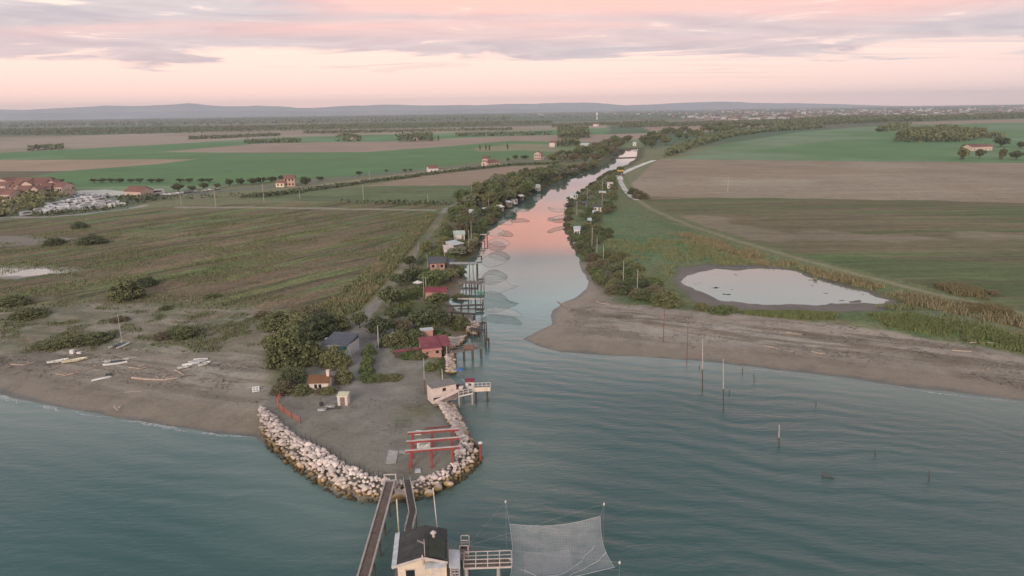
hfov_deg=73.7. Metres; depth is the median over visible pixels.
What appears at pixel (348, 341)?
beach house
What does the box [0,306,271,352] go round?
dune grass
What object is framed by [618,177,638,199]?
path
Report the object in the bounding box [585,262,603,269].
shrub
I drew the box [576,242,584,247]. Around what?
shrub
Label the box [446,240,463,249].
open shelter
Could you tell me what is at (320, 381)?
cottage
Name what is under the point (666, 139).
tree
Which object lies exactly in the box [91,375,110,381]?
kayak
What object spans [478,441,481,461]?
mooring pile
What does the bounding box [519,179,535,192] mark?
tree
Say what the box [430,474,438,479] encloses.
boulder
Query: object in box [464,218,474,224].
tree
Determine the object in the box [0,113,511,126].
plain trees
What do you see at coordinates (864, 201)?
ground
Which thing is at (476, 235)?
tree
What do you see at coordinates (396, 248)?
meadow edge grass
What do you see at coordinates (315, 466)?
boulder
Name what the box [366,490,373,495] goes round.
boulder
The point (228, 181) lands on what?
tree
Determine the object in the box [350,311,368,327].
tree
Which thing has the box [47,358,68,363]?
rowing boat
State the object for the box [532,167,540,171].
tree
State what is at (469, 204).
tree
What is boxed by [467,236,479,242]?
tree
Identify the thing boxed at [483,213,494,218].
shrub
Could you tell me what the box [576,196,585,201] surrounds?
tree
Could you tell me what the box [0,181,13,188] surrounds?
apartment block
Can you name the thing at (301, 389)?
shrub
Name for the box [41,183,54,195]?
apartment block
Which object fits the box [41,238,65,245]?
shrub
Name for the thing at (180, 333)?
shrub
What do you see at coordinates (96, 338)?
shrub
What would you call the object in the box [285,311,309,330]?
shrub
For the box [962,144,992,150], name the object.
farmhouse
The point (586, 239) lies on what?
shrub
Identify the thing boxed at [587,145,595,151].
tree
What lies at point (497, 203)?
tree
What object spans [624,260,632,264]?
shrub
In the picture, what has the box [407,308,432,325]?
tree
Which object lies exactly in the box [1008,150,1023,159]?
tree
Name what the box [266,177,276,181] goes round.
tree
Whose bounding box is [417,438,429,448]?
notice board
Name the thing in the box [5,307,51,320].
shrub
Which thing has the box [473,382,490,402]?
pier
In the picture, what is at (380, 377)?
shrub
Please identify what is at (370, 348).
shrub
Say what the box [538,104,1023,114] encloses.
distant town
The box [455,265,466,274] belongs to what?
shrub
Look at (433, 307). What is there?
shrub
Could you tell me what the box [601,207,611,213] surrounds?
tree
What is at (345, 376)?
shrub
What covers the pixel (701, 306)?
shrub
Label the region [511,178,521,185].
tree
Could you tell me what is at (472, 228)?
tree
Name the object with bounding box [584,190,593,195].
tree
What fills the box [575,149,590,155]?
tree
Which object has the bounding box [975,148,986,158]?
tree
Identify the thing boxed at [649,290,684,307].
shrub
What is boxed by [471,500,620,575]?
lift net
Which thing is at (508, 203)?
cabin
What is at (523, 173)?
tree
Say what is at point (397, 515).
mooring pole
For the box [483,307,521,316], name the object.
lift net
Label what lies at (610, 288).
shrub
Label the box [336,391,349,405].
garden shed
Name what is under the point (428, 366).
shrub
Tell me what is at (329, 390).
shrub
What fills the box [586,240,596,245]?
shrub
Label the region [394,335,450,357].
red roofed house
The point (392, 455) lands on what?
concrete slab
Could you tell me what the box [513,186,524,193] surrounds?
tree
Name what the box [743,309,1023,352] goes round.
beach grass
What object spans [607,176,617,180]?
tree
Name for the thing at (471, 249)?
tree
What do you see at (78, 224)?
shrub
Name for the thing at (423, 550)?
fishing hut
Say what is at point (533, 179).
tree
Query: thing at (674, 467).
water
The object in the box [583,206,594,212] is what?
tree
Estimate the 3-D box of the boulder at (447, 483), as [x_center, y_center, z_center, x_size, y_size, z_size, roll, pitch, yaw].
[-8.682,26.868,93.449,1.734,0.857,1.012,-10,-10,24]
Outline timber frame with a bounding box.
[405,428,459,468]
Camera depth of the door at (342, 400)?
117.11 m
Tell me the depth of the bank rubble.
117.35 m
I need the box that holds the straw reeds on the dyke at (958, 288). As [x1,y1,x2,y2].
[934,280,1016,316]
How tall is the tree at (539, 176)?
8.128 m
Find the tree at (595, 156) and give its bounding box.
[590,153,601,159]
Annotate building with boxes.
[123,186,153,198]
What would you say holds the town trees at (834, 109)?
on the ground at (864, 201)
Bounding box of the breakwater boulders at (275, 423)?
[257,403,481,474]
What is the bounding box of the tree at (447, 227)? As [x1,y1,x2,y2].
[441,225,450,229]
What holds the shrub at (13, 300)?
on the ground at (864, 201)
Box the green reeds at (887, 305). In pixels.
[687,242,1023,338]
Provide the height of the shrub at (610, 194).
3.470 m
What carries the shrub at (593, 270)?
on the ground at (864, 201)
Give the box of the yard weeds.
[374,314,444,375]
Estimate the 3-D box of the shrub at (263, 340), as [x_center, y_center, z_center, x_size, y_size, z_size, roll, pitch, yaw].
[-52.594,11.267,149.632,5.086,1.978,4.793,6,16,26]
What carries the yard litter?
on the ground at (864, 201)
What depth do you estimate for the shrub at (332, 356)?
134.29 m
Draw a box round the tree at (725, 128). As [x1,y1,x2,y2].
[720,126,730,130]
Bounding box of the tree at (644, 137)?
[638,135,650,144]
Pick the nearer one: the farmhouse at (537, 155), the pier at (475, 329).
the pier at (475, 329)
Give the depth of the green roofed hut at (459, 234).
265.83 m
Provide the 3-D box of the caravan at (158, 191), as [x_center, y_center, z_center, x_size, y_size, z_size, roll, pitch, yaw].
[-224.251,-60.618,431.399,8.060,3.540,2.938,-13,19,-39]
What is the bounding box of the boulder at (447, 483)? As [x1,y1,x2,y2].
[443,481,453,486]
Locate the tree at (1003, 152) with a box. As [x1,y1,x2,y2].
[998,148,1007,159]
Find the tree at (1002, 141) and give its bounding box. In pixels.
[993,137,1010,146]
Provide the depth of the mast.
78.89 m
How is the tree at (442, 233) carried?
on the ground at (864, 201)
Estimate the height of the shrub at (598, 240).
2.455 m
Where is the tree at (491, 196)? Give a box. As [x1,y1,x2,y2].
[481,191,499,205]
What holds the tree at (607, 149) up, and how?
on the ground at (864, 201)
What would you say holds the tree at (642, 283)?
on the ground at (864, 201)
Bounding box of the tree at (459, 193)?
[452,189,470,204]
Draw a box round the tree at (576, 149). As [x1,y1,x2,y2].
[571,147,581,153]
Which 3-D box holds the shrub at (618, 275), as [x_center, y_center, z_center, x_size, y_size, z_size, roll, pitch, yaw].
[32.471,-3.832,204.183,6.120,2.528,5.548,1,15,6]
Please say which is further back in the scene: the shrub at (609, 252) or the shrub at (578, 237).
the shrub at (578, 237)
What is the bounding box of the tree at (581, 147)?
[574,145,587,149]
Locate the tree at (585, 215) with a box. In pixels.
[578,212,590,219]
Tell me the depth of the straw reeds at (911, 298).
190.84 m
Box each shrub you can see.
[0,294,33,307]
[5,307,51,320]
[28,339,55,349]
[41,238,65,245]
[51,333,87,348]
[70,221,90,228]
[74,233,108,244]
[76,331,115,345]
[105,278,149,302]
[109,315,130,322]
[136,276,158,287]
[151,330,170,340]
[157,305,172,310]
[167,326,199,341]
[201,293,221,298]
[251,310,270,317]
[255,310,291,331]
[260,335,269,343]
[261,324,322,369]
[263,329,295,353]
[269,379,295,396]
[277,364,308,384]
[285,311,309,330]
[287,305,322,315]
[291,383,313,395]
[295,311,342,339]
[295,343,325,365]
[313,387,324,394]
[317,344,352,370]
[320,385,337,395]
[322,312,351,329]
[333,367,354,384]
[357,372,376,382]
[358,362,375,373]
[360,353,375,364]
[361,343,377,356]
[374,373,388,382]
[380,328,411,347]
[386,373,402,381]
[399,348,415,359]
[405,329,424,344]
[409,350,427,360]
[416,304,443,311]
[419,240,432,251]
[422,361,436,371]
[433,360,442,368]
[437,243,443,252]
[438,227,452,235]
[444,314,471,330]
[449,215,456,221]
[451,293,469,300]
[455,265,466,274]
[478,217,489,223]
[480,226,489,231]
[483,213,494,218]
[490,211,502,216]
[574,234,583,239]
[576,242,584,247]
[581,222,591,226]
[581,225,589,229]
[581,244,594,250]
[582,253,601,260]
[583,231,595,237]
[583,236,590,241]
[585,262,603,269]
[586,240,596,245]
[588,267,602,272]
[590,223,599,228]
[591,228,599,233]
[591,270,608,280]
[593,237,602,243]
[596,258,610,265]
[596,277,607,285]
[599,248,614,256]
[603,284,619,293]
[604,232,613,237]
[605,227,614,232]
[605,278,620,287]
[606,191,617,197]
[608,254,622,262]
[610,271,629,279]
[611,281,634,294]
[616,251,629,257]
[621,278,633,284]
[622,268,638,275]
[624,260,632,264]
[627,187,639,193]
[628,262,645,271]
[628,287,639,295]
[629,288,655,299]
[631,190,650,198]
[632,273,646,279]
[644,276,663,286]
[645,283,663,292]
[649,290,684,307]
[693,302,712,310]
[705,304,733,314]
[728,305,740,312]
[985,289,1000,295]
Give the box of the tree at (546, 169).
[540,167,552,174]
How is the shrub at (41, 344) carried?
on the ground at (864, 201)
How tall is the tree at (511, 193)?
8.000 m
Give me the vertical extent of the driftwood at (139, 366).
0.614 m
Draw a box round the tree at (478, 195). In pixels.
[475,193,482,205]
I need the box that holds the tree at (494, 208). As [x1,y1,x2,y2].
[489,205,499,210]
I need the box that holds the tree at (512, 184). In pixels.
[505,180,516,188]
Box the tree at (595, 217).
[587,214,601,222]
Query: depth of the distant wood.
1921.49 m
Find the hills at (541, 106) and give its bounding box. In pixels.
[0,102,915,112]
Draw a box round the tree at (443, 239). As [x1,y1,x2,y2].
[435,235,450,244]
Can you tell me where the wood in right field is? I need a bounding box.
[876,121,1005,141]
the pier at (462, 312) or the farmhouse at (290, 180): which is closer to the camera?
the pier at (462, 312)
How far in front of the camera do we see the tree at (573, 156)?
651.44 m
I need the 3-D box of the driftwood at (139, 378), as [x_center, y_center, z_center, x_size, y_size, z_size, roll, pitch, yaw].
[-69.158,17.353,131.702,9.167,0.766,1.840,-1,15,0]
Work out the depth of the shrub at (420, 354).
138.87 m
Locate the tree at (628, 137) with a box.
[624,135,633,141]
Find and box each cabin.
[465,378,474,388]
[506,200,511,206]
[511,197,517,203]
[516,194,523,200]
[533,184,540,190]
[569,193,577,198]
[573,226,580,233]
[582,201,588,206]
[592,205,601,211]
[617,170,623,175]
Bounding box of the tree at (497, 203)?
[492,201,502,204]
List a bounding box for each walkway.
[356,474,397,575]
[403,477,416,530]
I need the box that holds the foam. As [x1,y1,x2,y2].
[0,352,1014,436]
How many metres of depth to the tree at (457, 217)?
298.54 m
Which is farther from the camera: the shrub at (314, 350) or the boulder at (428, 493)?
the shrub at (314, 350)
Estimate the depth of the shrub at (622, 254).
230.91 m
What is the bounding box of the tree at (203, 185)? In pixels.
[199,183,207,188]
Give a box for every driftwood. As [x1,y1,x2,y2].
[66,363,105,374]
[128,364,150,368]
[131,374,177,380]
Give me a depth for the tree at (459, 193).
362.60 m
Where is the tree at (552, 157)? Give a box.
[547,153,556,160]
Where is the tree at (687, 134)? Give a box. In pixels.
[682,132,690,138]
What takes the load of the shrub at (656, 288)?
on the ground at (864, 201)
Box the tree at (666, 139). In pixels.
[661,137,671,144]
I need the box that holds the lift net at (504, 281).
[483,274,518,293]
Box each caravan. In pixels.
[19,211,31,215]
[68,206,76,210]
[153,189,164,194]
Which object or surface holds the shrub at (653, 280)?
on the ground at (864, 201)
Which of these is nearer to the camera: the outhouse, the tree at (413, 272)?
the outhouse
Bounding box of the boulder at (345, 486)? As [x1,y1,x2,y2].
[341,484,350,488]
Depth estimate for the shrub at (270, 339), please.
142.05 m
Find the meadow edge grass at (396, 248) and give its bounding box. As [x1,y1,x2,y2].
[308,212,451,315]
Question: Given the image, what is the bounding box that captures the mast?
[432,488,437,526]
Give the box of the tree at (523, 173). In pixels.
[518,171,529,176]
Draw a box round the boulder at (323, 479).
[321,476,326,482]
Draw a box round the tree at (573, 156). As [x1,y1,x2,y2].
[568,153,579,161]
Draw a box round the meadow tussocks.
[0,211,434,309]
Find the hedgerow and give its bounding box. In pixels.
[31,161,559,216]
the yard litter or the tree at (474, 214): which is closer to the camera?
the yard litter
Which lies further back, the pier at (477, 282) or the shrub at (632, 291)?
the pier at (477, 282)
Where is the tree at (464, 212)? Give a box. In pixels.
[461,209,468,216]
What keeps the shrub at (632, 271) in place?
on the ground at (864, 201)
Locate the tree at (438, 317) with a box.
[427,309,453,326]
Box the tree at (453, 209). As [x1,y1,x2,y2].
[447,206,458,214]
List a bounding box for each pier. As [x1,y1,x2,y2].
[447,307,474,319]
[448,304,482,310]
[449,262,477,276]
[449,342,481,362]
[457,298,482,303]
[459,277,484,290]
[463,550,511,575]
[468,323,484,337]
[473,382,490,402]
[479,317,486,332]
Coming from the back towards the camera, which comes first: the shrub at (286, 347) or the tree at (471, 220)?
the tree at (471, 220)
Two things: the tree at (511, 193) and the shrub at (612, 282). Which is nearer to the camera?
the shrub at (612, 282)
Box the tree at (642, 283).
[634,278,648,288]
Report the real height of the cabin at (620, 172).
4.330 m
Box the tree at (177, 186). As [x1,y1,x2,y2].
[170,183,184,191]
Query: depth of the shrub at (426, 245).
245.81 m
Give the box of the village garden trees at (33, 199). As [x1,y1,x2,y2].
[0,182,75,216]
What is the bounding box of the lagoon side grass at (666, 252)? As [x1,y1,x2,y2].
[601,237,755,294]
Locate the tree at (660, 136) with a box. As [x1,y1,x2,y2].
[656,133,666,142]
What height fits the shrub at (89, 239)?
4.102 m
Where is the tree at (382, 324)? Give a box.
[363,316,391,337]
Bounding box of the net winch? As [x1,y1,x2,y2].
[459,535,470,575]
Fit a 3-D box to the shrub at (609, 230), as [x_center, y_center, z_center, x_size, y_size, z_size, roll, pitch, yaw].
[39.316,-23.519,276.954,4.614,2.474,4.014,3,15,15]
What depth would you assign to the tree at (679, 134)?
1090.11 m
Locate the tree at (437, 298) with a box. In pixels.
[425,292,451,306]
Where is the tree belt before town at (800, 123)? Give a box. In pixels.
[662,112,1023,156]
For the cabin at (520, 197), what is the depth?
379.35 m
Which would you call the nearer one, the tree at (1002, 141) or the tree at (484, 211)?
the tree at (484, 211)
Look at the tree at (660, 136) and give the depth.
983.18 m
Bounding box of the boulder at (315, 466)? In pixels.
[312,463,319,468]
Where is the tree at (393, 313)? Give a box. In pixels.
[383,307,402,320]
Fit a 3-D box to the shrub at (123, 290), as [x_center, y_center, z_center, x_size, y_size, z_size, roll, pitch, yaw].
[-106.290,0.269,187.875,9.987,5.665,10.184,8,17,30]
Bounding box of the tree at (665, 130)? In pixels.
[660,128,669,133]
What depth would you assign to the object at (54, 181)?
452.05 m
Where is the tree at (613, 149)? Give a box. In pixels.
[608,146,615,152]
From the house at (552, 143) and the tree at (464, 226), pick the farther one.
the house at (552, 143)
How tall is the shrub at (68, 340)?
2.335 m
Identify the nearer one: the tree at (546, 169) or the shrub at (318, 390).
the shrub at (318, 390)
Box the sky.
[0,0,1023,109]
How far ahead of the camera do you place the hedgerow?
415.07 m
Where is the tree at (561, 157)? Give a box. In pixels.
[556,152,567,162]
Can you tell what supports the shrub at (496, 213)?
on the ground at (864, 201)
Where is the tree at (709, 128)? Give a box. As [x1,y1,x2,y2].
[706,126,714,131]
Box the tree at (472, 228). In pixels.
[468,225,478,232]
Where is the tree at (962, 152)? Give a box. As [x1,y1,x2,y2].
[957,147,969,159]
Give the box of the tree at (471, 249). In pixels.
[466,246,474,254]
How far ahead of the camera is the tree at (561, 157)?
630.40 m
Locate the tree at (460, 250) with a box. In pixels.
[447,246,470,255]
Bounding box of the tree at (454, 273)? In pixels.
[443,268,459,280]
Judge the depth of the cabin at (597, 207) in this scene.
334.23 m
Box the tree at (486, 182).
[482,180,493,188]
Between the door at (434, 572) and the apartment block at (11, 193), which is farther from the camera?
the apartment block at (11, 193)
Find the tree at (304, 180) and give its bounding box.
[299,176,310,185]
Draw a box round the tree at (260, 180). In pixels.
[256,177,266,183]
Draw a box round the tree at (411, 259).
[401,255,415,266]
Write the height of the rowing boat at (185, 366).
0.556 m
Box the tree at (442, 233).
[437,231,450,237]
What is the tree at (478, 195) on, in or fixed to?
on the ground at (864, 201)
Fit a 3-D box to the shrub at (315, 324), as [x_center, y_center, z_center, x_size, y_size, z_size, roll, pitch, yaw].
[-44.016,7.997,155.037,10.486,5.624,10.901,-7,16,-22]
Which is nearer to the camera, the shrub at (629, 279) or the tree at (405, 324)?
the tree at (405, 324)
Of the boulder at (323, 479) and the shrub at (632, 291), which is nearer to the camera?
the boulder at (323, 479)
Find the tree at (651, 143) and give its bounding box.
[646,139,656,147]
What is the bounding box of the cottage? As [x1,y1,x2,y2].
[307,369,332,390]
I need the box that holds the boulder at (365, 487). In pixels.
[362,485,370,490]
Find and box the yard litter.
[320,382,441,466]
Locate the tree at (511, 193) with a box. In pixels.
[501,189,516,199]
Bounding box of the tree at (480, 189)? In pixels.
[476,185,487,193]
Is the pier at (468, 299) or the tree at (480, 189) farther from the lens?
the tree at (480, 189)
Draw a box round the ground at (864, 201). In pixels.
[0,105,1023,503]
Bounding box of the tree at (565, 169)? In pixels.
[559,165,568,173]
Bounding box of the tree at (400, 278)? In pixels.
[388,273,410,286]
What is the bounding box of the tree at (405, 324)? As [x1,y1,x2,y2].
[395,318,410,330]
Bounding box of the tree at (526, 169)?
[517,167,528,172]
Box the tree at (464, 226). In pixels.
[455,223,468,230]
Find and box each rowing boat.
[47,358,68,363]
[61,357,87,362]
[177,364,192,368]
[182,361,199,365]
[188,359,204,361]
[198,361,210,366]
[318,407,326,411]
[326,404,335,407]
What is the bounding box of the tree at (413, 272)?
[403,266,421,279]
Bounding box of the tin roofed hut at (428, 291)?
[424,287,447,297]
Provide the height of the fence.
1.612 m
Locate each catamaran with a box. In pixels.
[101,357,134,365]
[109,314,129,348]
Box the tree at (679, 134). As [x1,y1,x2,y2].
[674,132,683,138]
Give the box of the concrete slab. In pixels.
[386,450,397,463]
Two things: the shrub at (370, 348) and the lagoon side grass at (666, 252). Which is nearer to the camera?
the shrub at (370, 348)
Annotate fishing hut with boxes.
[391,525,459,575]
[426,378,472,407]
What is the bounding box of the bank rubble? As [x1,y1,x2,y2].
[437,319,479,435]
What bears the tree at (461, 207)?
on the ground at (864, 201)
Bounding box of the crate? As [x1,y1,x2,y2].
[463,345,473,348]
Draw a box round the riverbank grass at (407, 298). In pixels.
[376,239,467,357]
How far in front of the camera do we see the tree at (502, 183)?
424.17 m
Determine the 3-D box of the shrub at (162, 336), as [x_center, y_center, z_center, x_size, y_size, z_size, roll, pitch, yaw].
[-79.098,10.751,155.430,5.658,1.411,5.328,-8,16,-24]
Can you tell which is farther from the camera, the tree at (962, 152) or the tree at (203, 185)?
the tree at (962, 152)
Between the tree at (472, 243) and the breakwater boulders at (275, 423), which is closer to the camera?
the breakwater boulders at (275, 423)
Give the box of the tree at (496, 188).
[486,183,504,193]
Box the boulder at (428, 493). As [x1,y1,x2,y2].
[424,489,434,497]
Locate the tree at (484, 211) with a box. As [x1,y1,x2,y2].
[480,208,488,214]
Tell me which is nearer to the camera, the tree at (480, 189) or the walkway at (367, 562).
the walkway at (367, 562)
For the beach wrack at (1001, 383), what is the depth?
143.09 m
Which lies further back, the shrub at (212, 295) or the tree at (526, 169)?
the tree at (526, 169)
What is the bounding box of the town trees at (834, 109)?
[512,104,1023,118]
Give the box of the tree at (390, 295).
[376,285,403,306]
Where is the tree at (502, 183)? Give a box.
[499,180,505,187]
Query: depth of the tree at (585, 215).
308.43 m
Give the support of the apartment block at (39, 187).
on the ground at (864, 201)
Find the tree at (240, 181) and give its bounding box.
[235,178,244,184]
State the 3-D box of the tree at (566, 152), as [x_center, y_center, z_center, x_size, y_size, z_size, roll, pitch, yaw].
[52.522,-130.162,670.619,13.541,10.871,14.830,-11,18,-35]
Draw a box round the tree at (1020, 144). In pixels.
[1016,141,1023,148]
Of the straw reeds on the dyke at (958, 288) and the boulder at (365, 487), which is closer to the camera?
the boulder at (365, 487)
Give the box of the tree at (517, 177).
[510,175,524,181]
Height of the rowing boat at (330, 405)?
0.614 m
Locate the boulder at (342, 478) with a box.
[339,476,347,481]
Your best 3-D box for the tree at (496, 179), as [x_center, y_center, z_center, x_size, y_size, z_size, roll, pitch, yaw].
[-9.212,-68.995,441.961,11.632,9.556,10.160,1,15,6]
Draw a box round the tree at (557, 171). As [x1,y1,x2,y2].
[551,167,564,177]
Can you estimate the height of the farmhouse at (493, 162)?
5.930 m
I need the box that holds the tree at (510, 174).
[505,171,518,178]
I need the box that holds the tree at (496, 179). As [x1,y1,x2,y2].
[490,174,504,182]
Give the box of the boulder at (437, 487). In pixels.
[434,483,441,491]
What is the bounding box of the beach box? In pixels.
[69,349,81,353]
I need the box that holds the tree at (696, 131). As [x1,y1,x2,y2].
[692,129,702,136]
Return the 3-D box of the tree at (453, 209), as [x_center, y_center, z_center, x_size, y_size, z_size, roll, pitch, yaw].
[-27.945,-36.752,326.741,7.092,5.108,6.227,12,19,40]
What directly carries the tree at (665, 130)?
on the ground at (864, 201)
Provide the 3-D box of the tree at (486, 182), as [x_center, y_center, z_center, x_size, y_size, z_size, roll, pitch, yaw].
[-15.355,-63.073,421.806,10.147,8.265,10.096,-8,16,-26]
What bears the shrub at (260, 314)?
on the ground at (864, 201)
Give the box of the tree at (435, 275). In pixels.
[417,268,450,283]
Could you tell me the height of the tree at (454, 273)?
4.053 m
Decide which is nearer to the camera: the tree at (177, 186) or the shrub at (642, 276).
the shrub at (642, 276)
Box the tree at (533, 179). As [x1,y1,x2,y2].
[525,176,539,183]
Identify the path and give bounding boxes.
[207,207,435,210]
[615,160,655,178]
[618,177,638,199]
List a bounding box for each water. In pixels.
[0,149,1023,575]
[680,268,888,304]
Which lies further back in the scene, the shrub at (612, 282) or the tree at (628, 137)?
the tree at (628, 137)
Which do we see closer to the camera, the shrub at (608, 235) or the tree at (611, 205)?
the shrub at (608, 235)
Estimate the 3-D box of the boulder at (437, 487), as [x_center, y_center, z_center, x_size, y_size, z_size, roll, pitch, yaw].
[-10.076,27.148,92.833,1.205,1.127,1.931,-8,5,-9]
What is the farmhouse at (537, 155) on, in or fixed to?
on the ground at (864, 201)
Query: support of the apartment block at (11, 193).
on the ground at (864, 201)
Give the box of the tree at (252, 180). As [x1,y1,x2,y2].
[247,178,257,184]
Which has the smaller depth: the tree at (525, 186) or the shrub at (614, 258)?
the shrub at (614, 258)
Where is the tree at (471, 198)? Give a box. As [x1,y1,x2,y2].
[461,193,479,202]
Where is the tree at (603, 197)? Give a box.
[599,195,608,199]
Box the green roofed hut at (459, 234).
[453,230,464,239]
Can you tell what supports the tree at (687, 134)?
on the ground at (864, 201)
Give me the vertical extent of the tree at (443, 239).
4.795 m
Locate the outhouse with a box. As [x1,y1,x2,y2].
[419,327,433,336]
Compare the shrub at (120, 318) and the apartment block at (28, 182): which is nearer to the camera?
the shrub at (120, 318)
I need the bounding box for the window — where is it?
[405,569,415,575]
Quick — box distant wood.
[0,118,782,150]
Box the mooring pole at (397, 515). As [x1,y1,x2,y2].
[396,499,399,531]
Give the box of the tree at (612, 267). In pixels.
[604,262,621,272]
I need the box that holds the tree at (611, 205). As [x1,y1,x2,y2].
[604,203,616,208]
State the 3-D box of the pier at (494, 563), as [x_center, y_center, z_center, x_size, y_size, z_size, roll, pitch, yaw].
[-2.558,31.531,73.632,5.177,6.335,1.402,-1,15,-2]
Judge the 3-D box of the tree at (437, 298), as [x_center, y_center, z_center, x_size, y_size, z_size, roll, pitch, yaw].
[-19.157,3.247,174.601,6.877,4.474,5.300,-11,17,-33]
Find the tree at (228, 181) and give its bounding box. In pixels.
[225,179,233,185]
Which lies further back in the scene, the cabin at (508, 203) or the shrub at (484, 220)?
the cabin at (508, 203)
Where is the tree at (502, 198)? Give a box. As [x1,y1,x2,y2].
[496,192,508,202]
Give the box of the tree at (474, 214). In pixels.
[471,211,479,218]
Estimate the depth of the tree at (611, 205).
333.86 m
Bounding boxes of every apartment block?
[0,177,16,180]
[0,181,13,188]
[0,189,25,205]
[9,181,23,188]
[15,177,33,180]
[18,185,32,197]
[19,179,35,185]
[29,184,44,199]
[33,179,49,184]
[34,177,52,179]
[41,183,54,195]
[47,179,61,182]
[51,182,75,196]
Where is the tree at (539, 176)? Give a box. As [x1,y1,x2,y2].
[531,172,544,183]
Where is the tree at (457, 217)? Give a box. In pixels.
[454,214,468,219]
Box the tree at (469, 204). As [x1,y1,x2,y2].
[464,201,474,207]
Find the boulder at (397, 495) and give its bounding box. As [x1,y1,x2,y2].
[392,489,405,500]
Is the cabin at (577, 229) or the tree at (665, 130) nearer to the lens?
the cabin at (577, 229)
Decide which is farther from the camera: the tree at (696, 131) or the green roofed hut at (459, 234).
the tree at (696, 131)
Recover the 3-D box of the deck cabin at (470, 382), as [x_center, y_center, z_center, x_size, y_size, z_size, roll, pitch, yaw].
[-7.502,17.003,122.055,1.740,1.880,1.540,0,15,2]
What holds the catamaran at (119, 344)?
on the ground at (864, 201)
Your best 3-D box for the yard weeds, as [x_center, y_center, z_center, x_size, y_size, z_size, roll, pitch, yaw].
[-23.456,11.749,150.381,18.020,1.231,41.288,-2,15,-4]
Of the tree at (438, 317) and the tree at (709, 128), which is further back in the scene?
the tree at (709, 128)
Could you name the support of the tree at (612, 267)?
on the ground at (864, 201)
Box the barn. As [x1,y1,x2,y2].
[426,165,438,171]
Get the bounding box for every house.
[322,331,359,355]
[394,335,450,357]
[428,256,454,271]
[549,141,555,146]
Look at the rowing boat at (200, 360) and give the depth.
139.52 m
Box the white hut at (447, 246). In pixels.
[442,244,453,253]
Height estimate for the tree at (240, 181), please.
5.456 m
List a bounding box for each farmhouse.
[275,180,285,186]
[283,175,295,186]
[480,159,499,165]
[482,156,489,165]
[534,151,542,159]
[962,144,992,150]
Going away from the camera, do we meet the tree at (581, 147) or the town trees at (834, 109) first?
the tree at (581, 147)
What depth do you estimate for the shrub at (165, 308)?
176.50 m
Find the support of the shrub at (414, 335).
on the ground at (864, 201)
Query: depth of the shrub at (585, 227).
284.91 m
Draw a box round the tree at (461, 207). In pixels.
[457,204,466,210]
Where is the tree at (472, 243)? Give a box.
[466,240,476,246]
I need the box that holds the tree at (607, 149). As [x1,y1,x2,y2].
[596,145,611,156]
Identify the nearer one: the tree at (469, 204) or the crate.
the crate
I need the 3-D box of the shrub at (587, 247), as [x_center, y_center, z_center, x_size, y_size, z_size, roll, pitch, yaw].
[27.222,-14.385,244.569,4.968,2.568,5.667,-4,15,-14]
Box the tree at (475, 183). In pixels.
[472,181,482,186]
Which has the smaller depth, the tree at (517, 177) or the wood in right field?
the tree at (517, 177)
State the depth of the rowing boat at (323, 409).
115.24 m
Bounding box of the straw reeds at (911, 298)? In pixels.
[667,231,1023,327]
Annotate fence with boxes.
[276,392,300,422]
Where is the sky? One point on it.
(54, 53)
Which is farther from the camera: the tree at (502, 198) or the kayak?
the tree at (502, 198)
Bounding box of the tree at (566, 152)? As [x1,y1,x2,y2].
[559,150,571,160]
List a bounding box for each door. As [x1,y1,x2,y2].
[340,397,344,405]
[431,568,440,575]
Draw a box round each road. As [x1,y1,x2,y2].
[0,205,147,217]
[136,159,547,200]
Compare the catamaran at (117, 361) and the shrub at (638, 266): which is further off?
the shrub at (638, 266)
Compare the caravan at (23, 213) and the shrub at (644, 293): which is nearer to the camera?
the shrub at (644, 293)
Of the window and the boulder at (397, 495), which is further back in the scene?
the boulder at (397, 495)
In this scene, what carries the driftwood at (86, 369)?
on the ground at (864, 201)
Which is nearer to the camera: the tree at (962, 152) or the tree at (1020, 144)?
the tree at (962, 152)
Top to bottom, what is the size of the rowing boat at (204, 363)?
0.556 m
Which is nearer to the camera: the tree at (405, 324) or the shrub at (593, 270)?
the tree at (405, 324)
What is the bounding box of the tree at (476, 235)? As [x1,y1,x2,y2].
[469,233,479,237]
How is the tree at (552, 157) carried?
on the ground at (864, 201)
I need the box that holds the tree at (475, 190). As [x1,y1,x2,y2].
[468,188,478,193]
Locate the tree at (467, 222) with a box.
[460,220,470,225]
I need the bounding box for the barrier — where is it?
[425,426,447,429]
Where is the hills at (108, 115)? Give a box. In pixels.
[0,109,695,120]
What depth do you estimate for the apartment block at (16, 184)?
443.59 m
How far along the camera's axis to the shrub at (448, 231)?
273.18 m
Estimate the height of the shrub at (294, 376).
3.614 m

